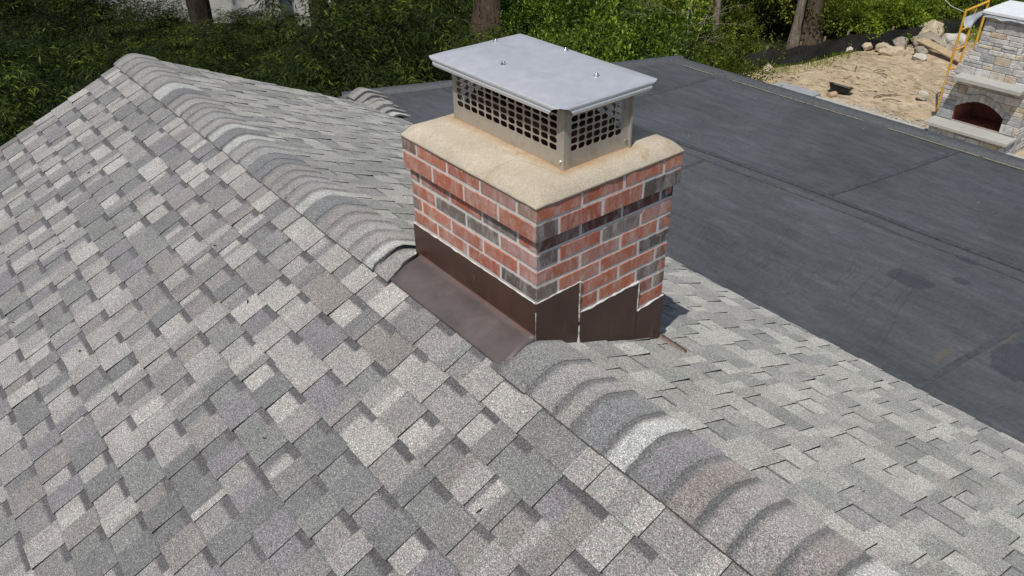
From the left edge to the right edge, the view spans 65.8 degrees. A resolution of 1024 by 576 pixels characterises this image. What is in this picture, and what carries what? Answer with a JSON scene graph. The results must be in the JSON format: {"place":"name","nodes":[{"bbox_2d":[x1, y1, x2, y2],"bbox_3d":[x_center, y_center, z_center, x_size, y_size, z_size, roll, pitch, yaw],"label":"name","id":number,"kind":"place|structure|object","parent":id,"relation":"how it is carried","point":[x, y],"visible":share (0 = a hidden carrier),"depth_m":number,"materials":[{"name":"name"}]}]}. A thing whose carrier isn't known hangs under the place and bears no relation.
{"place":"outdoors","nodes":[
{"label":"outdoors","id":0,"kind":"place"},
{"bbox_2d":[1,0,998,140],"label":"ground","id":1,"kind":"structure","parent":0,"point":[784,42],"depth_m":22.15,"materials":[{"name":"green plant"}]},
{"bbox_2d":[1,77,47,145],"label":"bamboo clump","id":2,"kind":"object","parent":1,"relation":"on","point":[26,103],"visible":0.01,"depth_m":16.46,"materials":[{"name":"green plant"}]},
{"bbox_2d":[0,0,64,50],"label":"bamboo clump","id":3,"kind":"object","parent":1,"relation":"on","point":[19,10],"visible":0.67,"depth_m":21.53,"materials":[{"name":"green plant"}]},
{"bbox_2d":[0,40,69,146],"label":"bamboo clump","id":4,"kind":"object","parent":1,"relation":"on","point":[25,117],"visible":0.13,"depth_m":10.40,"materials":[{"name":"green plant"}]},
{"bbox_2d":[0,50,81,109],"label":"bamboo clump","id":5,"kind":"object","parent":1,"relation":"on","point":[55,86],"visible":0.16,"depth_m":15.35,"materials":[{"name":"green plant"}]},
{"bbox_2d":[0,6,84,61],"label":"bamboo clump","id":6,"kind":"object","parent":1,"relation":"on","point":[21,37],"visible":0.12,"depth_m":20.42,"materials":[{"name":"green plant"}]},
{"bbox_2d":[0,11,90,96],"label":"bamboo clump","id":7,"kind":"object","parent":1,"relation":"on","point":[12,43],"visible":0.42,"depth_m":18.10,"materials":[{"name":"green plant"}]},
{"bbox_2d":[0,33,92,145],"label":"bamboo clump","id":8,"kind":"object","parent":1,"relation":"on","point":[41,94],"visible":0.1,"depth_m":12.62,"materials":[{"name":"green plant"}]},
{"bbox_2d":[7,0,100,39],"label":"bamboo clump","id":9,"kind":"object","parent":1,"relation":"on","point":[62,11],"visible":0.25,"depth_m":23.40,"materials":[{"name":"green plant"}]},
{"bbox_2d":[32,68,100,115],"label":"bamboo clump","id":10,"kind":"object","parent":1,"relation":"on","point":[69,85],"visible":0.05,"depth_m":16.36,"materials":[{"name":"green plant"}]},
{"bbox_2d":[13,24,127,76],"bbox_3d":[-11.335,-5.997,19.791,3.386,1.390,3.521,-18,37,-25],"label":"bamboo clump","id":11,"kind":"object","parent":1,"relation":"on","point":[49,43],"visible":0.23,"depth_m":19.39,"materials":[{"name":"green plant"}]},
{"bbox_2d":[0,0,175,52],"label":"bamboo clump","id":12,"kind":"object","parent":1,"relation":"on","point":[104,8],"visible":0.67,"depth_m":20.98,"materials":[{"name":"green plant"}]},
{"bbox_2d":[52,13,192,100],"bbox_3d":[-8.810,-5.410,18.405,3.407,1.960,3.543,3,34,7],"label":"bamboo clump","id":13,"kind":"object","parent":1,"relation":"on","point":[160,52],"visible":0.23,"depth_m":18.16,"materials":[{"name":"green plant"}]},
{"bbox_2d":[81,46,165,84],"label":"bamboo clump","id":14,"kind":"object","parent":1,"relation":"on","point":[138,53],"depth_m":15.20,"materials":[{"name":"green plant"}]},
{"bbox_2d":[29,19,229,114],"bbox_3d":[-5.585,-1.931,11.543,3.990,3.786,4.547,-19,37,-25],"label":"bamboo clump","id":15,"kind":"object","parent":1,"relation":"on","point":[99,59],"visible":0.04,"depth_m":10.87,"materials":[{"name":"green plant"}]},
{"bbox_2d":[103,0,227,58],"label":"bamboo clump","id":16,"kind":"object","parent":1,"relation":"on","point":[172,20],"visible":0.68,"depth_m":20.09,"materials":[{"name":"green plant"}]},
{"bbox_2d":[157,19,248,76],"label":"bamboo clump","id":17,"kind":"object","parent":1,"relation":"on","point":[218,65],"visible":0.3,"depth_m":17.05,"materials":[{"name":"green plant"}]},
{"bbox_2d":[185,0,223,63],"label":"tree","id":18,"kind":"object","parent":1,"relation":"on","point":[199,10],"visible":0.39,"depth_m":19.91,"materials":[{"name":"brown plant"}]},
{"bbox_2d":[180,35,233,66],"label":"bamboo clump","id":19,"kind":"object","parent":1,"relation":"on","point":[210,48],"depth_m":12.22,"materials":[{"name":"green plant"}]},
{"bbox_2d":[72,0,359,25],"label":"neighbour house","id":20,"kind":"structure","parent":1,"relation":"on","point":[227,4],"depth_m":23.35,"materials":[{"name":"paint"}]},
{"bbox_2d":[169,8,290,75],"bbox_3d":[-7.192,-5.935,19.380,2.980,1.600,3.396,26,42,35],"label":"bamboo clump","id":21,"kind":"object","parent":1,"relation":"on","point":[242,62],"visible":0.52,"depth_m":19.35,"materials":[{"name":"green plant"}]},
{"bbox_2d":[215,0,309,61],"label":"bamboo clump","id":22,"kind":"object","parent":1,"relation":"on","point":[260,15],"visible":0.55,"depth_m":21.46,"materials":[{"name":"green plant"}]},
{"bbox_2d":[227,0,385,92],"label":"bamboo clump","id":23,"kind":"object","parent":1,"relation":"on","point":[260,77],"visible":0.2,"depth_m":15.71,"materials":[{"name":"green plant"}]},
{"bbox_2d":[308,0,338,57],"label":"tree","id":24,"kind":"object","parent":1,"relation":"on","point":[313,8],"visible":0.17,"depth_m":20.23,"materials":[{"name":"brown plant"}]},
{"bbox_2d":[251,21,398,97],"bbox_3d":[-2.765,-2.042,11.544,2.864,3.785,3.399,-28,42,-35],"label":"bamboo clump","id":25,"kind":"object","parent":1,"relation":"on","point":[345,85],"visible":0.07,"depth_m":10.87,"materials":[{"name":"green plant"}]},
{"bbox_2d":[237,0,422,97],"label":"bamboo clump","id":26,"kind":"object","parent":1,"relation":"on","point":[343,50],"visible":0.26,"depth_m":12.39,"materials":[{"name":"green plant"}]},
{"bbox_2d":[289,0,438,70],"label":"bush","id":27,"kind":"object","parent":1,"relation":"on","point":[363,2],"visible":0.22,"depth_m":18.97,"materials":[{"name":"green plant"}]},
{"bbox_2d":[288,0,465,87],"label":"bamboo clump","id":28,"kind":"object","parent":1,"relation":"on","point":[390,25],"visible":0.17,"depth_m":16.16,"materials":[{"name":"green plant"}]},
{"bbox_2d":[329,0,472,51],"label":"bamboo clump","id":29,"kind":"object","parent":1,"relation":"on","point":[456,8],"visible":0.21,"depth_m":21.43,"materials":[{"name":"green plant"}]},
{"bbox_2d":[384,60,439,85],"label":"bamboo clump","id":30,"kind":"object","parent":1,"relation":"on","point":[397,69],"depth_m":11.32,"materials":[{"name":"green plant"}]},
{"bbox_2d":[375,0,484,83],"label":"bamboo clump","id":31,"kind":"object","parent":1,"relation":"on","point":[443,38],"visible":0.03,"depth_m":17.12,"materials":[{"name":"green plant"}]},
{"bbox_2d":[343,0,522,87],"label":"bush","id":32,"kind":"object","parent":1,"relation":"on","point":[417,59],"visible":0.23,"depth_m":13.31,"materials":[{"name":"green plant"}]},
{"bbox_2d":[468,0,507,42],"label":"tree","id":33,"kind":"object","parent":1,"relation":"on","point":[482,9],"visible":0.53,"depth_m":20.91,"materials":[{"name":"brown plant"}]},
{"bbox_2d":[444,14,551,78],"bbox_3d":[-0.389,-3.372,14.243,3.680,2.953,4.193,-19,37,-25],"label":"bamboo clump","id":34,"kind":"object","parent":1,"relation":"on","point":[470,35],"visible":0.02,"depth_m":13.80,"materials":[{"name":"green plant"}]},
{"bbox_2d":[6,0,991,101],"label":"undergrowth","id":35,"kind":"object","parent":1,"relation":"on","point":[467,38],"visible":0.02,"depth_m":21.66,"materials":[{"name":"green plant"}]},
{"bbox_2d":[462,0,542,22],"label":"broadleaf bush","id":36,"kind":"object","parent":1,"relation":"on","point":[469,5],"visible":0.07,"depth_m":23.58,"materials":[{"name":"green plant"}]},
{"bbox_2d":[0,33,1023,575],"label":"house","id":37,"kind":"structure","parent":1,"relation":"on","point":[556,309],"depth_m":3.34,"materials":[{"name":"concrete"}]},
{"bbox_2d":[12,171,482,512],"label":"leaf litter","id":38,"kind":"object","parent":37,"relation":"on","point":[479,510],"visible":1,"depth_m":3.12,"materials":[{"name":"brown plant"}]},
{"bbox_2d":[465,0,581,44],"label":"broadleaf bush","id":39,"kind":"object","parent":1,"relation":"on","point":[514,10],"visible":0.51,"depth_m":20.91,"materials":[{"name":"green plant"}]},
{"bbox_2d":[526,13,601,55],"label":"broadleaf bush","id":40,"kind":"object","parent":1,"relation":"on","point":[559,40],"visible":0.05,"depth_m":16.37,"materials":[{"name":"green plant"}]},
{"bbox_2d":[519,0,628,44],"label":"broadleaf bush","id":41,"kind":"object","parent":1,"relation":"on","point":[557,25],"visible":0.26,"depth_m":18.73,"materials":[{"name":"green plant"}]},
{"bbox_2d":[538,0,644,22],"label":"broadleaf bush","id":42,"kind":"object","parent":1,"relation":"on","point":[612,6],"visible":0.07,"depth_m":21.69,"materials":[{"name":"green plant"}]},
{"bbox_2d":[551,27,641,62],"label":"broadleaf bush","id":43,"kind":"object","parent":1,"relation":"on","point":[603,53],"visible":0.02,"depth_m":15.05,"materials":[{"name":"green plant"}]},
{"bbox_2d":[527,0,687,35],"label":"broadleaf bush","id":44,"kind":"object","parent":1,"relation":"on","point":[633,2],"visible":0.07,"depth_m":19.60,"materials":[{"name":"green plant"}]},
{"bbox_2d":[533,6,729,66],"bbox_3d":[2.282,-4.340,16.131,4.485,2.474,4.107,12,36,19],"label":"broadleaf bush","id":45,"kind":"object","parent":1,"relation":"on","point":[662,52],"visible":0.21,"depth_m":15.82,"materials":[{"name":"green plant"}]},
{"bbox_2d":[548,0,744,62],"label":"broadleaf bush","id":46,"kind":"object","parent":1,"relation":"on","point":[678,28],"visible":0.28,"depth_m":16.76,"materials":[{"name":"green plant"}]},
{"bbox_2d":[627,0,738,45],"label":"loose shrub","id":47,"kind":"object","parent":1,"relation":"on","point":[668,3],"visible":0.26,"depth_m":20.23,"materials":[{"name":"green plant"}]},
{"bbox_2d":[625,0,748,58],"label":"bare sapling","id":48,"kind":"object","parent":1,"relation":"on","point":[690,25],"visible":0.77,"depth_m":16.90,"materials":[{"name":"brown wood"}]},
{"bbox_2d":[676,21,711,64],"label":"loose shrub","id":49,"kind":"object","parent":1,"relation":"on","point":[697,50],"visible":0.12,"depth_m":18.33,"materials":[{"name":"green plant"}]},
{"bbox_2d":[633,0,757,48],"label":"bare sapling","id":50,"kind":"object","parent":1,"relation":"on","point":[700,23],"visible":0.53,"depth_m":18.16,"materials":[{"name":"brown wood"}]},
{"bbox_2d":[668,0,737,23],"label":"loose shrub","id":51,"kind":"object","parent":1,"relation":"on","point":[709,5],"visible":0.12,"depth_m":21.38,"materials":[{"name":"green plant"}]},
{"bbox_2d":[664,5,744,60],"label":"loose shrub","id":52,"kind":"object","parent":1,"relation":"on","point":[709,33],"visible":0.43,"depth_m":19.00,"materials":[{"name":"green plant"}]},
{"bbox_2d":[707,0,721,56],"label":"slender tree","id":53,"kind":"object","parent":1,"relation":"on","point":[718,5],"visible":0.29,"depth_m":18.87,"materials":[{"name":"brown plant"}]},
{"bbox_2d":[700,0,772,53],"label":"loose shrub","id":54,"kind":"object","parent":1,"relation":"on","point":[740,17],"visible":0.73,"depth_m":20.30,"materials":[{"name":"green plant"}]},
{"bbox_2d":[698,0,843,48],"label":"loose shrub","id":55,"kind":"object","parent":1,"relation":"on","point":[779,4],"visible":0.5,"depth_m":21.19,"materials":[{"name":"green plant"}]},
{"bbox_2d":[786,0,806,48],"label":"slender tree","id":56,"kind":"object","parent":1,"relation":"on","point":[794,35],"visible":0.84,"depth_m":20.31,"materials":[{"name":"brown plant"}]},
{"bbox_2d":[773,82,820,96],"bbox_3d":[6.172,-4.268,17.517,0.660,0.220,1.030,-24,40,-31],"label":"stone slab","id":57,"kind":"object","parent":1,"relation":"on","point":[799,89],"depth_m":17.50,"materials":[{"name":"grey stone"}]},
{"bbox_2d":[799,0,824,45],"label":"tree","id":58,"kind":"object","parent":1,"relation":"on","point":[809,33],"visible":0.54,"depth_m":20.55,"materials":[{"name":"brown plant"}]},
{"bbox_2d":[767,0,903,45],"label":"loose shrub","id":59,"kind":"object","parent":1,"relation":"on","point":[831,9],"visible":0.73,"depth_m":20.46,"materials":[{"name":"green plant"}]},
{"bbox_2d":[698,11,986,71],"bbox_3d":[9.094,-6.286,20.294,11.839,0.660,0.397,-14,35,-19],"label":"silt fence","id":60,"kind":"object","parent":1,"relation":"on","point":[800,53],"visible":0.53,"depth_m":19.96,"materials":[{"name":"black fabric"}]},
{"bbox_2d":[764,0,926,43],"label":"bright bush","id":61,"kind":"object","parent":1,"relation":"on","point":[875,21],"visible":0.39,"depth_m":21.23,"materials":[{"name":"green plant"}]},
{"bbox_2d":[823,0,922,32],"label":"bright bush","id":62,"kind":"object","parent":1,"relation":"on","point":[869,23],"visible":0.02,"depth_m":21.88,"materials":[{"name":"green plant"}]},
{"bbox_2d":[771,0,978,32],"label":"bright bush","id":63,"kind":"object","parent":1,"relation":"on","point":[918,9],"visible":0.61,"depth_m":21.56,"materials":[{"name":"green plant"}]},
{"bbox_2d":[904,0,953,25],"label":"bright bush","id":64,"kind":"object","parent":1,"relation":"on","point":[938,2],"visible":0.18,"depth_m":22.48,"materials":[{"name":"green plant"}]},
{"bbox_2d":[931,0,972,19],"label":"bright bush","id":65,"kind":"object","parent":1,"relation":"on","point":[950,6],"visible":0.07,"depth_m":22.86,"materials":[{"name":"green plant"}]},
{"bbox_2d":[962,0,983,15],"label":"tree","id":66,"kind":"object","parent":1,"relation":"on","point":[976,2],"visible":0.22,"depth_m":22.71,"materials":[{"name":"green plant"}]},
{"bbox_2d":[933,0,1019,19],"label":"bright bush","id":67,"kind":"object","parent":1,"relation":"on","point":[962,6],"visible":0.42,"depth_m":22.70,"materials":[{"name":"green plant"}]},
{"bbox_2d":[990,0,1023,5],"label":"bright bush","id":68,"kind":"object","parent":1,"relation":"on","point":[1003,1],"visible":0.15,"depth_m":23.41,"materials":[{"name":"green plant"}]},
{"bbox_2d":[826,96,928,128],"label":"gravel","id":69,"kind":"structure","parent":0,"point":[890,115],"depth_m":16.48,"materials":[{"name":"beige gravel"}]},
{"bbox_2d":[743,32,1023,156],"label":"dirt yard","id":70,"kind":"structure","parent":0,"point":[906,66],"depth_m":18.43,"materials":[{"name":"soil"}]},
{"bbox_2d":[682,17,786,86],"bbox_3d":[4.601,-4.811,16.957,2.278,1.910,2.597,-20,38,-26],"label":"loose shrub","id":71,"kind":"object","parent":70,"relation":"on","point":[736,65],"visible":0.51,"depth_m":16.80,"materials":[{"name":"green plant"}]},
{"bbox_2d":[762,64,772,73],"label":"boulder","id":72,"kind":"object","parent":70,"relation":"on","point":[768,65],"visible":0.59,"depth_m":18.84,"materials":[{"name":"beige stone"}]},
{"bbox_2d":[826,91,837,97],"bbox_3d":[7.016,-4.235,17.371,0.200,0.136,0.140,-17,37,-23],"label":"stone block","id":73,"kind":"object","parent":70,"relation":"on","point":[831,94],"visible":0.97,"depth_m":17.32,"materials":[{"name":"beige stone"}]},
{"bbox_2d":[828,82,853,93],"bbox_3d":[7.263,-4.420,17.519,0.520,0.124,0.344,27,28,27],"label":"mortar tub","id":74,"kind":"object","parent":70,"relation":"on","point":[840,88],"visible":1,"depth_m":17.44,"materials":[{"name":"black plastic"}]},
{"bbox_2d":[862,42,872,50],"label":"boulder","id":75,"kind":"object","parent":70,"relation":"on","point":[866,46],"visible":1,"depth_m":20.22,"materials":[{"name":"beige stone"}]},
{"bbox_2d":[754,30,982,77],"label":"grass","id":76,"kind":"structure","parent":70,"relation":"on","point":[841,53],"depth_m":19.44,"materials":[{"name":"green plant"}]},
{"bbox_2d":[833,66,912,101],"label":"twigs","id":77,"kind":"object","parent":70,"relation":"on","point":[880,94],"visible":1,"depth_m":17.36,"materials":[{"name":"brown wood"}]},
{"bbox_2d":[778,46,969,121],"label":"pebbles","id":78,"kind":"object","parent":70,"relation":"on","point":[846,77],"visible":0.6,"depth_m":18.41,"materials":[{"name":"beige stone"}]},
{"bbox_2d":[875,42,891,50],"bbox_3d":[9.429,-6.083,20.090,0.434,0.263,0.295,3,33,6],"label":"boulder","id":79,"kind":"object","parent":70,"relation":"on","point":[878,46],"visible":0.52,"depth_m":20.01,"materials":[{"name":"beige stone"}]},
{"bbox_2d":[878,46,905,55],"bbox_3d":[9.486,-5.889,19.778,0.679,0.317,0.303,2,33,4],"label":"boulder","id":80,"kind":"object","parent":70,"relation":"on","point":[895,51],"visible":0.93,"depth_m":19.67,"materials":[{"name":"beige stone"}]},
{"bbox_2d":[892,37,906,48],"bbox_3d":[9.943,-6.264,20.320,0.386,0.302,0.374,15,37,23],"label":"boulder","id":81,"kind":"object","parent":70,"relation":"on","point":[899,41],"visible":0.78,"depth_m":20.23,"materials":[{"name":"grey stone"}]},
{"bbox_2d":[911,53,927,61],"bbox_3d":[10.018,-5.674,19.467,0.416,0.190,0.377,-25,40,-32],"label":"boulder","id":82,"kind":"object","parent":70,"relation":"on","point":[920,57],"visible":1,"depth_m":19.36,"materials":[{"name":"stone"}]},
{"bbox_2d":[816,96,1023,158],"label":"stone border","id":83,"kind":"object","parent":70,"relation":"on","point":[829,100],"visible":0.12,"depth_m":16.19,"materials":[{"name":"grey stone"}]},
{"bbox_2d":[914,46,927,54],"bbox_3d":[10.159,-5.844,19.683,0.337,0.341,0.272,5,34,9],"label":"boulder","id":84,"kind":"object","parent":70,"relation":"on","point":[921,49],"visible":0.63,"depth_m":19.58,"materials":[{"name":"grey stone"}]},
{"bbox_2d":[916,90,928,100],"bbox_3d":[8.843,-4.160,17.052,0.210,0.169,0.183,24,50,9],"label":"stone block","id":85,"kind":"object","parent":70,"relation":"on","point":[921,94],"depth_m":17.00,"materials":[{"name":"beige stone"}]},
{"bbox_2d":[912,32,945,49],"bbox_3d":[10.690,-6.290,20.238,0.835,0.473,0.435,11,35,18],"label":"boulder","id":86,"kind":"object","parent":70,"relation":"on","point":[934,37],"visible":0.64,"depth_m":20.15,"materials":[{"name":"grey stone"}]},
{"bbox_2d":[916,38,964,62],"bbox_3d":[10.598,-5.881,19.545,0.260,0.041,1.500,-16,40,-8],"label":"plank","id":87,"kind":"object","parent":86,"relation":"on","point":[936,47],"visible":0.78,"depth_m":19.56,"materials":[{"name":"brown wood"}]},
{"bbox_2d":[918,20,943,36],"bbox_3d":[10.943,-6.657,20.733,0.708,0.686,0.714,12,35,19],"label":"boulder","id":88,"kind":"object","parent":70,"relation":"on","point":[932,26],"visible":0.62,"depth_m":20.53,"materials":[{"name":"beige stone"}]},
{"bbox_2d":[941,33,966,52],"bbox_3d":[11.225,-6.198,20.066,0.601,0.570,0.726,-4,33,-5],"label":"boulder","id":89,"kind":"object","parent":70,"relation":"on","point":[949,40],"visible":0.5,"depth_m":19.90,"materials":[{"name":"stone"}]},
{"bbox_2d":[935,0,989,111],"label":"scaffold frame","id":90,"kind":"object","parent":70,"relation":"on","point":[967,36],"visible":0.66,"depth_m":15.99,"materials":[{"name":"yellow paint"}]},
{"bbox_2d":[924,17,1023,154],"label":"fireplace","id":91,"kind":"object","parent":70,"relation":"on","point":[981,103],"visible":0.85,"depth_m":14.47,"materials":[{"name":"stone"}]},
{"bbox_2d":[964,11,1023,33],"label":"tarp","id":92,"kind":"object","parent":91,"relation":"on","point":[969,21],"visible":0.95,"depth_m":14.19,"materials":[{"name":"white plastic"}]},
{"bbox_2d":[982,0,1023,20],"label":"insulation board","id":93,"kind":"object","parent":91,"relation":"on","point":[1012,9],"visible":1,"depth_m":13.99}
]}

